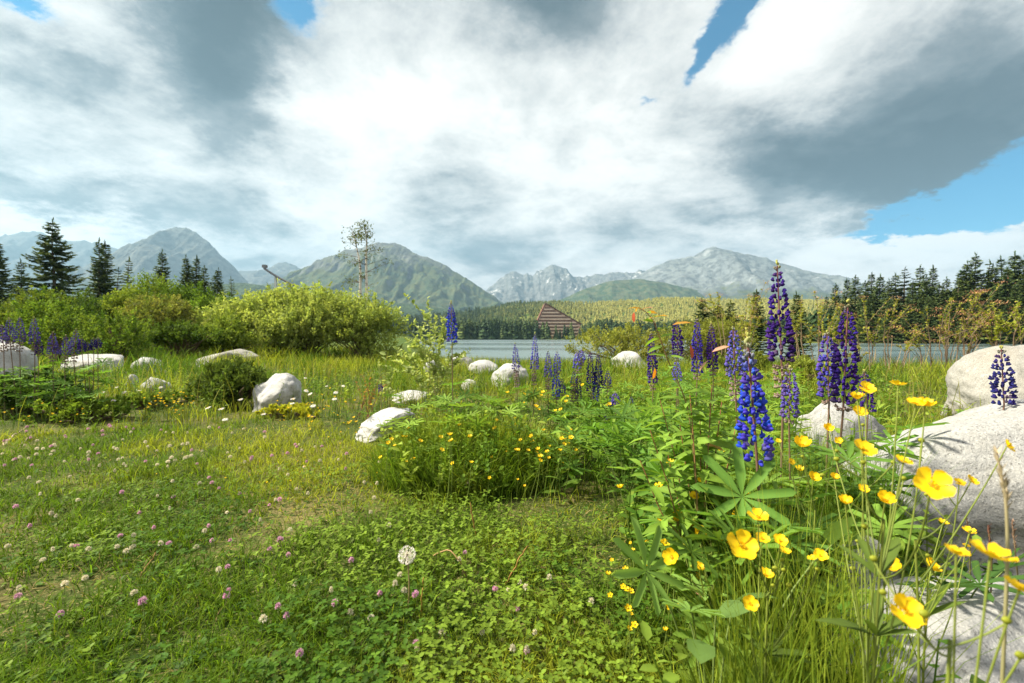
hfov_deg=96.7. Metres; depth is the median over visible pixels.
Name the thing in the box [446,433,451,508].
buttercup
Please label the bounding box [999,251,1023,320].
spruce
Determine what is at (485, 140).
sky
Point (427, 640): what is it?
clover leaves
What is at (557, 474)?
buttercup
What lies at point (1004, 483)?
seed grass
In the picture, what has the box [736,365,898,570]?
lupin
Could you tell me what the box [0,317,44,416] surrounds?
lupin
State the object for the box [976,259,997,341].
larch
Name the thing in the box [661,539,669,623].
buttercup
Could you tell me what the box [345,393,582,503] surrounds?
tussock
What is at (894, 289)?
spruce
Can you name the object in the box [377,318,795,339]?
spruce belt
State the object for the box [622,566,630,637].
buttercup
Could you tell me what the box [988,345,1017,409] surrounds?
lupin
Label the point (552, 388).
lupin
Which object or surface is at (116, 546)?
clover flower
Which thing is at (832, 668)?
foreground grass
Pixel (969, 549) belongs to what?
seed grass
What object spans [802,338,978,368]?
dry brush
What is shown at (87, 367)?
lupin
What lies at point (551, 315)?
hotel building
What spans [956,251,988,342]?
spruce
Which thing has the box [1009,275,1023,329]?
spruce
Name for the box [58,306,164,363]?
shrub
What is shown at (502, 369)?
boulder
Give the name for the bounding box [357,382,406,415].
lupin
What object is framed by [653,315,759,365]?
shrub
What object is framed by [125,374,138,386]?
boulder
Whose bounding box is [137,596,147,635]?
clover flower
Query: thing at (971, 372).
boulder
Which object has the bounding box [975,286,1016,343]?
spruce
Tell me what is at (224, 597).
clover flower
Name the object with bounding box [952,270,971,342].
spruce
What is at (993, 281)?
spruce
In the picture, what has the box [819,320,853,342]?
shrub
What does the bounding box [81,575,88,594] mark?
clover flower
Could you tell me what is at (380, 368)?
herb plant
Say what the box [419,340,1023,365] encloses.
lake
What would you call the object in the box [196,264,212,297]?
spruce
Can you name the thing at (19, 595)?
clover flower
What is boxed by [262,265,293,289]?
ski jump tower
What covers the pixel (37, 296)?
shrub
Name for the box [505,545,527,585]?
dry stalk
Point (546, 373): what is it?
lupin
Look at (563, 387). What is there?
lupin
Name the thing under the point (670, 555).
buttercup
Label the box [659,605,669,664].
buttercup
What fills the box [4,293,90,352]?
shrub
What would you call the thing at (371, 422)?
boulder
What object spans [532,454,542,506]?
buttercup
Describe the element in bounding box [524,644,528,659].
clover flower
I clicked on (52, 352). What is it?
lupin
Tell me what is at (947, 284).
spruce
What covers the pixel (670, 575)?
buttercup
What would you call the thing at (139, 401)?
shrub
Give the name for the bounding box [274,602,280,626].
clover flower
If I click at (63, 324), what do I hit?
shrub
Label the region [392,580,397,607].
clover flower
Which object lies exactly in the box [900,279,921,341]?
spruce
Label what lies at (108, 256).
spruce
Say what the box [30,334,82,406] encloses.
lupin
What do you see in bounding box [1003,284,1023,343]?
spruce
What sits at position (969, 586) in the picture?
lupin plant
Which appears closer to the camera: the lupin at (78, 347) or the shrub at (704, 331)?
the lupin at (78, 347)
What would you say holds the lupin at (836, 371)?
on the ground at (280, 518)
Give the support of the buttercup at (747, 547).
on the ground at (280, 518)
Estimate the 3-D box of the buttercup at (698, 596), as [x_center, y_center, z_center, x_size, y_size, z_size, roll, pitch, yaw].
[0.362,0.508,0.884,0.033,0.302,0.023,4,12,-16]
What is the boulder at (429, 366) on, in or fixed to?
on the ground at (280, 518)
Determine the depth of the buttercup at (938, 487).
0.51 m
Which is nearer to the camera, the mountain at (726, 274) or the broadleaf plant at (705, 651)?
the broadleaf plant at (705, 651)
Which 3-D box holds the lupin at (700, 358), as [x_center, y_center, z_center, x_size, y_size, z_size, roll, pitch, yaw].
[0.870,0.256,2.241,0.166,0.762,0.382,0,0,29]
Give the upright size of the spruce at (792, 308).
2.808 m
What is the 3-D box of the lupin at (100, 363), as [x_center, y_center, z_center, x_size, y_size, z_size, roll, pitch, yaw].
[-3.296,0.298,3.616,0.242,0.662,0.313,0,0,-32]
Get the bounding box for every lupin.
[0,317,31,418]
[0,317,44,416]
[0,325,40,420]
[4,338,70,420]
[15,316,57,416]
[24,332,75,419]
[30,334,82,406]
[52,328,99,399]
[58,337,117,395]
[69,342,106,398]
[73,337,113,413]
[76,337,114,401]
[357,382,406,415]
[431,300,477,435]
[500,342,540,412]
[511,332,553,422]
[530,351,562,426]
[534,365,571,422]
[538,351,579,404]
[542,379,571,417]
[558,376,581,410]
[559,349,592,407]
[561,352,596,409]
[567,370,598,423]
[573,349,599,415]
[576,416,614,452]
[583,374,611,419]
[585,352,616,416]
[586,392,634,430]
[596,370,616,408]
[616,332,660,427]
[644,359,713,439]
[651,319,699,438]
[666,316,703,428]
[686,321,735,427]
[690,326,790,440]
[726,260,835,492]
[734,327,774,521]
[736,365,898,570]
[774,330,887,517]
[783,299,923,523]
[821,369,949,476]
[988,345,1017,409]
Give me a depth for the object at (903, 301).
105.76 m
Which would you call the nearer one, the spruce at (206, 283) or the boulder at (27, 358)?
the boulder at (27, 358)
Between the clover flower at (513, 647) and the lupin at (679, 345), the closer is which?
the clover flower at (513, 647)
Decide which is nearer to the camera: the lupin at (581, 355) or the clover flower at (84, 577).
the clover flower at (84, 577)
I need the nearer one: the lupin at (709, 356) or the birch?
the lupin at (709, 356)
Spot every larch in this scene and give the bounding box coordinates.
[120,257,133,291]
[226,276,235,297]
[942,278,968,343]
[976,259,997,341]
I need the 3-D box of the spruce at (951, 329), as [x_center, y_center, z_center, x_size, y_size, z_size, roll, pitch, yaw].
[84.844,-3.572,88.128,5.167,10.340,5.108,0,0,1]
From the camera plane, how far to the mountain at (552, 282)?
5123.11 m
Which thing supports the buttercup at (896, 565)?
on the ground at (280, 518)
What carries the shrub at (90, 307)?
on the ground at (280, 518)
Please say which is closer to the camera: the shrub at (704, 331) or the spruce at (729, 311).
the shrub at (704, 331)
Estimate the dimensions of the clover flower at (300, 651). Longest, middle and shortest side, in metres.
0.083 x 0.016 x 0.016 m
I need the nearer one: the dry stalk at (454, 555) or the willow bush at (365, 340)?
the dry stalk at (454, 555)
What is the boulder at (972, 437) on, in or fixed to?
on the ground at (280, 518)
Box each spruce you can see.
[0,244,16,328]
[2,217,97,303]
[8,259,32,299]
[83,237,114,301]
[90,239,118,295]
[148,248,172,291]
[177,255,195,296]
[191,255,203,287]
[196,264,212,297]
[209,267,226,299]
[685,297,722,361]
[707,303,726,357]
[715,300,744,355]
[742,289,773,353]
[778,291,815,357]
[822,295,830,317]
[828,283,841,341]
[837,299,851,341]
[839,277,853,315]
[843,275,863,321]
[851,281,876,341]
[856,297,880,342]
[863,272,878,310]
[863,273,901,339]
[874,278,901,342]
[878,301,900,343]
[886,272,905,340]
[893,296,922,343]
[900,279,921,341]
[904,264,936,342]
[913,275,938,342]
[914,295,939,343]
[921,265,941,342]
[922,283,954,342]
[932,297,966,343]
[934,277,959,340]
[951,260,987,340]
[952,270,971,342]
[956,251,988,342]
[957,288,990,343]
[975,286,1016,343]
[979,263,1008,343]
[991,255,1010,342]
[991,266,1023,342]
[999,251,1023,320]
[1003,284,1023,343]
[1005,255,1023,325]
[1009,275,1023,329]
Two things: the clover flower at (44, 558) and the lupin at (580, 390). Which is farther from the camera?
the lupin at (580, 390)
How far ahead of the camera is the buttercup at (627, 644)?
0.85 m
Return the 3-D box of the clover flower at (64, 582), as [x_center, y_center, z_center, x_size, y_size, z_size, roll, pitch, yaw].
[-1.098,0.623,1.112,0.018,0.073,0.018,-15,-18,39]
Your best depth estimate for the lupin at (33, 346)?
3.60 m
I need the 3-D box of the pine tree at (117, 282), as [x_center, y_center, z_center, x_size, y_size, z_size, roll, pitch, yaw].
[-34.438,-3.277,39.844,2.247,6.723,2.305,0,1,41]
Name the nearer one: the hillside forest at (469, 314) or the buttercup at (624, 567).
the buttercup at (624, 567)
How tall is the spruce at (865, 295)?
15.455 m
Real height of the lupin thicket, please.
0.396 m
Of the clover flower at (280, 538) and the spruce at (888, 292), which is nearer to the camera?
the clover flower at (280, 538)
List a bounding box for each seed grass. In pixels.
[964,513,971,580]
[987,524,993,592]
[992,445,1013,682]
[1010,518,1018,581]
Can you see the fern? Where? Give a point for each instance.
(77, 405)
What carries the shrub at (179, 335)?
on the ground at (280, 518)
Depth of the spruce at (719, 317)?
17.43 m
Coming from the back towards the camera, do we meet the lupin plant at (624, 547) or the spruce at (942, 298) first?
the spruce at (942, 298)
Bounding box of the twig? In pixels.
[140,552,155,577]
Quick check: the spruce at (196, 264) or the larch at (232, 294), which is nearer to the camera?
the larch at (232, 294)
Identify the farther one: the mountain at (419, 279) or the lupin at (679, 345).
the mountain at (419, 279)
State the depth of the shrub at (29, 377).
3.85 m
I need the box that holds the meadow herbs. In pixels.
[0,357,973,509]
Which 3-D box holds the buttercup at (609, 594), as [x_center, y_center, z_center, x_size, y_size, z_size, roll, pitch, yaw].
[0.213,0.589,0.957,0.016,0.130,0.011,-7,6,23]
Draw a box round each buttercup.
[380,440,389,495]
[437,447,443,497]
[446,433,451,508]
[448,438,451,506]
[527,458,542,504]
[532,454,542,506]
[546,442,565,500]
[553,448,561,502]
[563,435,573,500]
[605,571,610,626]
[607,592,614,630]
[617,484,633,577]
[620,583,631,640]
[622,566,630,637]
[623,625,631,674]
[625,586,630,649]
[625,604,631,676]
[628,587,633,658]
[629,621,637,679]
[654,482,662,595]
[659,510,683,636]
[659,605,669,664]
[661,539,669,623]
[662,477,719,669]
[662,626,671,671]
[677,540,715,662]
[727,508,828,682]
[775,435,842,642]
[795,465,803,494]
[816,380,955,682]
[869,540,1023,682]
[879,439,1015,682]
[884,518,975,682]
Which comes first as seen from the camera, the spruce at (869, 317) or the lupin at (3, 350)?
the lupin at (3, 350)
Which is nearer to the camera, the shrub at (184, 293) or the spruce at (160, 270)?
the shrub at (184, 293)
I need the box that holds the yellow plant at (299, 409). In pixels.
[254,402,320,419]
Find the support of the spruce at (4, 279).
on the ground at (280, 518)
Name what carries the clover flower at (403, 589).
on the ground at (280, 518)
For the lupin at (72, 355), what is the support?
on the ground at (280, 518)
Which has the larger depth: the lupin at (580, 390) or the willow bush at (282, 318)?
the willow bush at (282, 318)
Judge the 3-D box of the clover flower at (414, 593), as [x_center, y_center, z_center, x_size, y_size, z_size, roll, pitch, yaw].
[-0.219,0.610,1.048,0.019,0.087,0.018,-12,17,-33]
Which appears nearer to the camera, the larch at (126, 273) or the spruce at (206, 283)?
the larch at (126, 273)
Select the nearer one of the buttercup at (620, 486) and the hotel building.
the buttercup at (620, 486)
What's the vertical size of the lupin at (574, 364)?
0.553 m
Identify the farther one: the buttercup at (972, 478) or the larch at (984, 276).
the larch at (984, 276)
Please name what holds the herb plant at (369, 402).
on the ground at (280, 518)
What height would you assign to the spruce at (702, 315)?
2.728 m
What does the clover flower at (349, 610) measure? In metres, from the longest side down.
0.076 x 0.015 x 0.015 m
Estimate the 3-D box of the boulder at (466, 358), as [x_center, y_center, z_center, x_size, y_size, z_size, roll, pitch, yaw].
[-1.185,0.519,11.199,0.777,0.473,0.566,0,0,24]
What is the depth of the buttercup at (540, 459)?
1.77 m
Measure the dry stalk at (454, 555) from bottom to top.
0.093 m
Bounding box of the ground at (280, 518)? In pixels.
[0,300,946,682]
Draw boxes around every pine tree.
[106,267,124,296]
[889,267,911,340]
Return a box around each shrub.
[0,284,78,340]
[0,365,92,414]
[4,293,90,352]
[4,314,147,348]
[15,307,94,363]
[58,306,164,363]
[64,295,147,327]
[97,284,142,326]
[108,290,208,355]
[118,389,196,409]
[119,268,181,305]
[122,317,235,357]
[148,281,216,350]
[189,289,236,353]
[190,308,271,354]
[564,321,677,361]
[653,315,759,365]
[694,280,777,356]
[711,349,779,374]
[762,354,843,385]
[769,291,856,362]
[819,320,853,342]
[839,296,927,371]
[844,319,891,342]
[879,323,910,342]
[890,277,1010,372]
[959,295,1023,346]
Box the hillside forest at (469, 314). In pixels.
[1,306,479,325]
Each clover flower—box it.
[12,504,18,523]
[14,592,21,619]
[16,585,25,611]
[39,557,46,577]
[55,610,64,638]
[60,580,68,599]
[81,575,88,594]
[114,544,125,561]
[130,589,137,611]
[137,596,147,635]
[215,566,221,578]
[222,592,230,615]
[257,614,267,647]
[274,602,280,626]
[276,536,283,563]
[283,611,289,632]
[295,648,303,658]
[345,557,353,585]
[347,608,353,635]
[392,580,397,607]
[401,587,407,597]
[412,590,418,617]
[492,585,497,605]
[509,644,515,668]
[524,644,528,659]
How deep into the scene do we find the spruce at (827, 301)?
127.68 m
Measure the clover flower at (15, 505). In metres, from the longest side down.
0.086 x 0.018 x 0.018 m
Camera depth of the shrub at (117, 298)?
17.13 m
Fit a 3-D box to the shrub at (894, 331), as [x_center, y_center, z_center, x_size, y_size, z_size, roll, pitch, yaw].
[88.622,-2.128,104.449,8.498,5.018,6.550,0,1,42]
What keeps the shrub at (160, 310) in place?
on the ground at (280, 518)
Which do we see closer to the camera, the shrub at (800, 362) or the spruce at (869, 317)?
the shrub at (800, 362)
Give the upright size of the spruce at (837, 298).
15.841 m
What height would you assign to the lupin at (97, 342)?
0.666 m
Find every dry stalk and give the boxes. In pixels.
[420,577,423,612]
[431,549,467,579]
[470,502,476,534]
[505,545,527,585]
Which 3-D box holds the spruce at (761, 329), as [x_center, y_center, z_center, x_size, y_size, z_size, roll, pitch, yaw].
[8.614,-0.460,16.078,1.107,2.886,1.179,0,0,-22]
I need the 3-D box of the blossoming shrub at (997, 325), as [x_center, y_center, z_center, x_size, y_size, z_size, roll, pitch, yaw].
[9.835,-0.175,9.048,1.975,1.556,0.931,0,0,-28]
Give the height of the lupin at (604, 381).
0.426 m
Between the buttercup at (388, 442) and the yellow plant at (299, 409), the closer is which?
the buttercup at (388, 442)
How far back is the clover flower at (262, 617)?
0.95 m
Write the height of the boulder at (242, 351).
0.532 m
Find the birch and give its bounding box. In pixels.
[335,219,393,306]
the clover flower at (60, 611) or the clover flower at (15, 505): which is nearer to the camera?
the clover flower at (60, 611)
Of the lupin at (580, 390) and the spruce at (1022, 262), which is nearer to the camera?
the lupin at (580, 390)
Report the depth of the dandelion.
1.05 m
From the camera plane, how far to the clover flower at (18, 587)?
1.08 m
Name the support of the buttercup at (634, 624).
on the ground at (280, 518)
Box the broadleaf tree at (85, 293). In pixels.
[70,286,101,304]
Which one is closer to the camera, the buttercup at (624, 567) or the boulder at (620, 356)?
the buttercup at (624, 567)
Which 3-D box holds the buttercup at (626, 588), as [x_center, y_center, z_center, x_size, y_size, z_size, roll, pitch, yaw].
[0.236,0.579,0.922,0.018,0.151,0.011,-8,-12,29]
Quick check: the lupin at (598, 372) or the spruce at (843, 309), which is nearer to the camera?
the lupin at (598, 372)
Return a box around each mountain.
[0,227,247,291]
[0,231,299,284]
[2,283,463,315]
[246,242,503,310]
[486,264,644,303]
[556,279,704,303]
[630,247,937,300]
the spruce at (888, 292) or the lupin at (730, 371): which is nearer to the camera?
the lupin at (730, 371)
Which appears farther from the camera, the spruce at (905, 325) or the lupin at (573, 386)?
the spruce at (905, 325)
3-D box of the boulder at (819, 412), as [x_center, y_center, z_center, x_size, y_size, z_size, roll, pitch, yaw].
[1.445,0.506,2.010,0.494,0.488,0.286,0,0,0]
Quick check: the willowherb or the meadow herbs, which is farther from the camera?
the meadow herbs
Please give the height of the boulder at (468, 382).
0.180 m
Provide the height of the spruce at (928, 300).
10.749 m
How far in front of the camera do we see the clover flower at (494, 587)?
1.08 m
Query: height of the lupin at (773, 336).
0.864 m
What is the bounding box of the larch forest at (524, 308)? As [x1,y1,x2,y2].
[403,296,867,335]
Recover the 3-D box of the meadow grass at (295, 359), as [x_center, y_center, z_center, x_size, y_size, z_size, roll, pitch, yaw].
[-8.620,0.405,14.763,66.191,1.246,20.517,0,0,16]
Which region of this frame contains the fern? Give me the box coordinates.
[17,394,131,424]
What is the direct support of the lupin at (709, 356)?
on the ground at (280, 518)
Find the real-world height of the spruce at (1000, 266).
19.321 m
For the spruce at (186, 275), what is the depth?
51.78 m
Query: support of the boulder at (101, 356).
on the ground at (280, 518)
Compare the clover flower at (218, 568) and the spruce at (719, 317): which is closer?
the clover flower at (218, 568)
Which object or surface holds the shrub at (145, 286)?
on the ground at (280, 518)
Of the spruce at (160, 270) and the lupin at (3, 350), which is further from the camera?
the spruce at (160, 270)
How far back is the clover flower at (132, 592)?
1.08 m
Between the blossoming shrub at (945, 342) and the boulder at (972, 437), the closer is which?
the boulder at (972, 437)
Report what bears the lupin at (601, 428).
on the ground at (280, 518)
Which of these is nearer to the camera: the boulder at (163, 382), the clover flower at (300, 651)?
the clover flower at (300, 651)
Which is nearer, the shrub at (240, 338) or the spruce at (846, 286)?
the shrub at (240, 338)
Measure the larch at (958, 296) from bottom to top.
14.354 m
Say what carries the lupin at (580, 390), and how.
on the ground at (280, 518)
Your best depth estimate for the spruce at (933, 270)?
101.65 m
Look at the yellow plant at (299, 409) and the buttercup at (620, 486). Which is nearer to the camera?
the buttercup at (620, 486)
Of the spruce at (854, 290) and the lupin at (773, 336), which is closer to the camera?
the lupin at (773, 336)
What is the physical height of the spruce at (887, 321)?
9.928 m
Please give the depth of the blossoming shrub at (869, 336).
8.84 m
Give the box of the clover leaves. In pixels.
[0,412,706,682]
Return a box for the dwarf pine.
[182,355,271,407]
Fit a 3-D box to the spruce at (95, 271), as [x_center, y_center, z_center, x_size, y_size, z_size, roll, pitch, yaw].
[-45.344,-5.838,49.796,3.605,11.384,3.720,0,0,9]
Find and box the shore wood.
[798,289,1022,341]
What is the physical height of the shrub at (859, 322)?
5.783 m
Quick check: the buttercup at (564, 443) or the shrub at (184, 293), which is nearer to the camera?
the buttercup at (564, 443)
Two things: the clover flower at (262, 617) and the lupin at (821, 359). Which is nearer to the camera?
the clover flower at (262, 617)
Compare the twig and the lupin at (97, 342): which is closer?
the twig
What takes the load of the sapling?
on the ground at (280, 518)
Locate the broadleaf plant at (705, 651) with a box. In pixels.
[676,515,854,682]
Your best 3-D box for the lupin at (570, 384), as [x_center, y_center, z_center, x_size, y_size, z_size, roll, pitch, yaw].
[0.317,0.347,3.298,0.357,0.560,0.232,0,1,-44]
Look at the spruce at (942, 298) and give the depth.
97.75 m
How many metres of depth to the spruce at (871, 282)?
111.83 m
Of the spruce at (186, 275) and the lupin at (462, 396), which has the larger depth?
the spruce at (186, 275)
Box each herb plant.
[354,374,385,420]
[375,351,396,407]
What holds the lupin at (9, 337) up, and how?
on the ground at (280, 518)
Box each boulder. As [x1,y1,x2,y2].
[0,339,37,405]
[59,354,123,373]
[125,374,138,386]
[131,357,165,371]
[136,377,167,392]
[196,349,259,366]
[252,373,301,412]
[355,407,414,442]
[390,390,432,403]
[424,360,438,371]
[449,353,473,365]
[461,379,475,389]
[468,360,497,372]
[491,363,528,386]
[612,351,647,367]
[791,401,886,465]
[821,576,1023,682]
[822,537,900,611]
[840,399,1023,583]
[940,345,1023,416]
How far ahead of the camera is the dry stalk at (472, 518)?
1.45 m
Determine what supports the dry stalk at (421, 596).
on the ground at (280, 518)
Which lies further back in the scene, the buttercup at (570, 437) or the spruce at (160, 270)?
the spruce at (160, 270)
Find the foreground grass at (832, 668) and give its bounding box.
[610,405,1023,682]
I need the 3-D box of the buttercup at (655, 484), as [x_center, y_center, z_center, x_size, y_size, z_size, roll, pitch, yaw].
[0.362,0.501,1.117,0.031,0.304,0.020,-8,-11,43]
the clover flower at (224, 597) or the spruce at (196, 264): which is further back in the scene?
the spruce at (196, 264)
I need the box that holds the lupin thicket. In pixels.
[542,365,931,682]
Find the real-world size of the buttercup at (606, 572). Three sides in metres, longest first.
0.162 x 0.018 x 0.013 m
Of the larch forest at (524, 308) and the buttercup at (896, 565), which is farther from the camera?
the larch forest at (524, 308)
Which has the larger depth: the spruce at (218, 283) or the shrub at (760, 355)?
the spruce at (218, 283)
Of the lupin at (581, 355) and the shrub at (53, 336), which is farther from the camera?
the shrub at (53, 336)
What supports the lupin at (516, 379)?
on the ground at (280, 518)
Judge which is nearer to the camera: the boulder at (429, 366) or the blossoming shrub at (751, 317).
the boulder at (429, 366)
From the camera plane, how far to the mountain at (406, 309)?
1852.47 m
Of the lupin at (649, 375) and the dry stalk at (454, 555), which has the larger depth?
the lupin at (649, 375)
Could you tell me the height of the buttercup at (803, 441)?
0.480 m
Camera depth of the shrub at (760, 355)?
7.13 m
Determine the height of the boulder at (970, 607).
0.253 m
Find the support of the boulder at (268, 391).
on the ground at (280, 518)
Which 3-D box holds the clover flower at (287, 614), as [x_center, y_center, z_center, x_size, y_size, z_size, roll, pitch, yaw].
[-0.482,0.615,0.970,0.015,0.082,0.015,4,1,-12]
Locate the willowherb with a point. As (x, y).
(707, 441)
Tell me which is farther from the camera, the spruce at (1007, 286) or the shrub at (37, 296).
the spruce at (1007, 286)
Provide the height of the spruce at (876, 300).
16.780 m
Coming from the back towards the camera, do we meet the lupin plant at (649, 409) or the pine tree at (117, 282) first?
the pine tree at (117, 282)
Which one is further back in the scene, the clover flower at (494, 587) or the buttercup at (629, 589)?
the clover flower at (494, 587)
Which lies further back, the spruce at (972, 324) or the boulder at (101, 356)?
the spruce at (972, 324)
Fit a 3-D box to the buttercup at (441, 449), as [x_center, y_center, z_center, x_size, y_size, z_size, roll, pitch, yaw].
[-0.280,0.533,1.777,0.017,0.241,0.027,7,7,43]
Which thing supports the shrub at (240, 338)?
on the ground at (280, 518)
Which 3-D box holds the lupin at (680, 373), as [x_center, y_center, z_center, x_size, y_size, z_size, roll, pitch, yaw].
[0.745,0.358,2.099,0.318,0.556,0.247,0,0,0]
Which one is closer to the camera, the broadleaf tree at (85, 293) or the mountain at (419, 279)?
the broadleaf tree at (85, 293)
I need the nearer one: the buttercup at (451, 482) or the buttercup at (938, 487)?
the buttercup at (938, 487)
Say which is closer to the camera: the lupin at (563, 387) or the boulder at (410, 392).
the lupin at (563, 387)
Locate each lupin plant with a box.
[576,392,686,503]
[612,516,737,678]
[674,441,859,607]
[876,548,1023,602]
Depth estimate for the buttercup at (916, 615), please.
0.32 m
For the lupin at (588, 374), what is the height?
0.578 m
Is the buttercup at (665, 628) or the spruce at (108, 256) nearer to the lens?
the buttercup at (665, 628)
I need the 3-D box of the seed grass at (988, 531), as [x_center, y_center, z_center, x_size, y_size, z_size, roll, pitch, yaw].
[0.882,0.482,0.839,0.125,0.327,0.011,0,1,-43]
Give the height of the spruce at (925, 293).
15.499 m
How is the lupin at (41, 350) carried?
on the ground at (280, 518)
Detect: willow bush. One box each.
[191,278,400,357]
[310,303,413,360]
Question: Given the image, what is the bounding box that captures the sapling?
[386,293,470,411]
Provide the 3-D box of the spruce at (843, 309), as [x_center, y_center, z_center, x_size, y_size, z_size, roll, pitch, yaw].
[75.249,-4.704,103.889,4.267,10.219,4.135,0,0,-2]
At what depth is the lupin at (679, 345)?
2.09 m
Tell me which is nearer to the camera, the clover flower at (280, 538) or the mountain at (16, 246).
the clover flower at (280, 538)
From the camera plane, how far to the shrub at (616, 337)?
13.89 m
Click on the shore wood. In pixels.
(812, 319)
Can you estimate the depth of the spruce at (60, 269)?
43.48 m
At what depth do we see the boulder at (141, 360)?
8.73 m
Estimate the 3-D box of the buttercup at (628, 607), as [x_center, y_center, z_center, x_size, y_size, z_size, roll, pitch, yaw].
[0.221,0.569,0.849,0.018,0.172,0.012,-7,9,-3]
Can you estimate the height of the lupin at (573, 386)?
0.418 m
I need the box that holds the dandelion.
[397,545,415,617]
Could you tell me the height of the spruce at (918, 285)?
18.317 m
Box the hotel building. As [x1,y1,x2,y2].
[535,303,581,338]
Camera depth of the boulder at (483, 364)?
8.63 m
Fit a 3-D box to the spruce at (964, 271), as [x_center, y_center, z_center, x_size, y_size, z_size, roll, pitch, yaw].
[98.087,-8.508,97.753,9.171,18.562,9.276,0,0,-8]
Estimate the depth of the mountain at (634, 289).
3165.14 m
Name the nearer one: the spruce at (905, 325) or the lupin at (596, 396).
the lupin at (596, 396)
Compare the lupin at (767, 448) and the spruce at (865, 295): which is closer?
the lupin at (767, 448)
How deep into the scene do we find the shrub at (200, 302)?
17.22 m
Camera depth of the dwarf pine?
4.18 m
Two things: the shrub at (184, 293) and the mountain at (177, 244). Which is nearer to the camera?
the shrub at (184, 293)
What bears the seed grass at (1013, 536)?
on the ground at (280, 518)
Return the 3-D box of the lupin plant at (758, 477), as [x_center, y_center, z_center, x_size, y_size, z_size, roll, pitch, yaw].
[0.518,0.426,0.908,0.356,0.438,0.273,0,0,12]
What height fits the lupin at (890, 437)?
0.558 m
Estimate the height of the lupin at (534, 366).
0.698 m
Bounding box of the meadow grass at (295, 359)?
[0,342,980,527]
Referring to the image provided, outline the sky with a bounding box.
[0,0,1023,291]
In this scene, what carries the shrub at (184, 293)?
on the ground at (280, 518)
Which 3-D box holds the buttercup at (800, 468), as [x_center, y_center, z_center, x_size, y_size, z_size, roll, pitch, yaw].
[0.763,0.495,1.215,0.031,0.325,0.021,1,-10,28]
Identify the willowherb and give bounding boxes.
[628,307,755,616]
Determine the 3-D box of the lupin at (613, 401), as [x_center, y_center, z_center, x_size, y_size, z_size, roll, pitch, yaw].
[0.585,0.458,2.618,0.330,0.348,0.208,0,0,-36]
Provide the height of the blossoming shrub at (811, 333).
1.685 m
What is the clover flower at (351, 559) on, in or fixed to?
on the ground at (280, 518)
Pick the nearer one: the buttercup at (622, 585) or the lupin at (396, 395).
the buttercup at (622, 585)
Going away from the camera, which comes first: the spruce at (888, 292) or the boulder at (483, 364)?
the boulder at (483, 364)
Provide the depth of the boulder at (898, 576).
0.99 m
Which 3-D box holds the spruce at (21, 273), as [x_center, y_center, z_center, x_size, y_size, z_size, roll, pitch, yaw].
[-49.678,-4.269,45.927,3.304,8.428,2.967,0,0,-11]

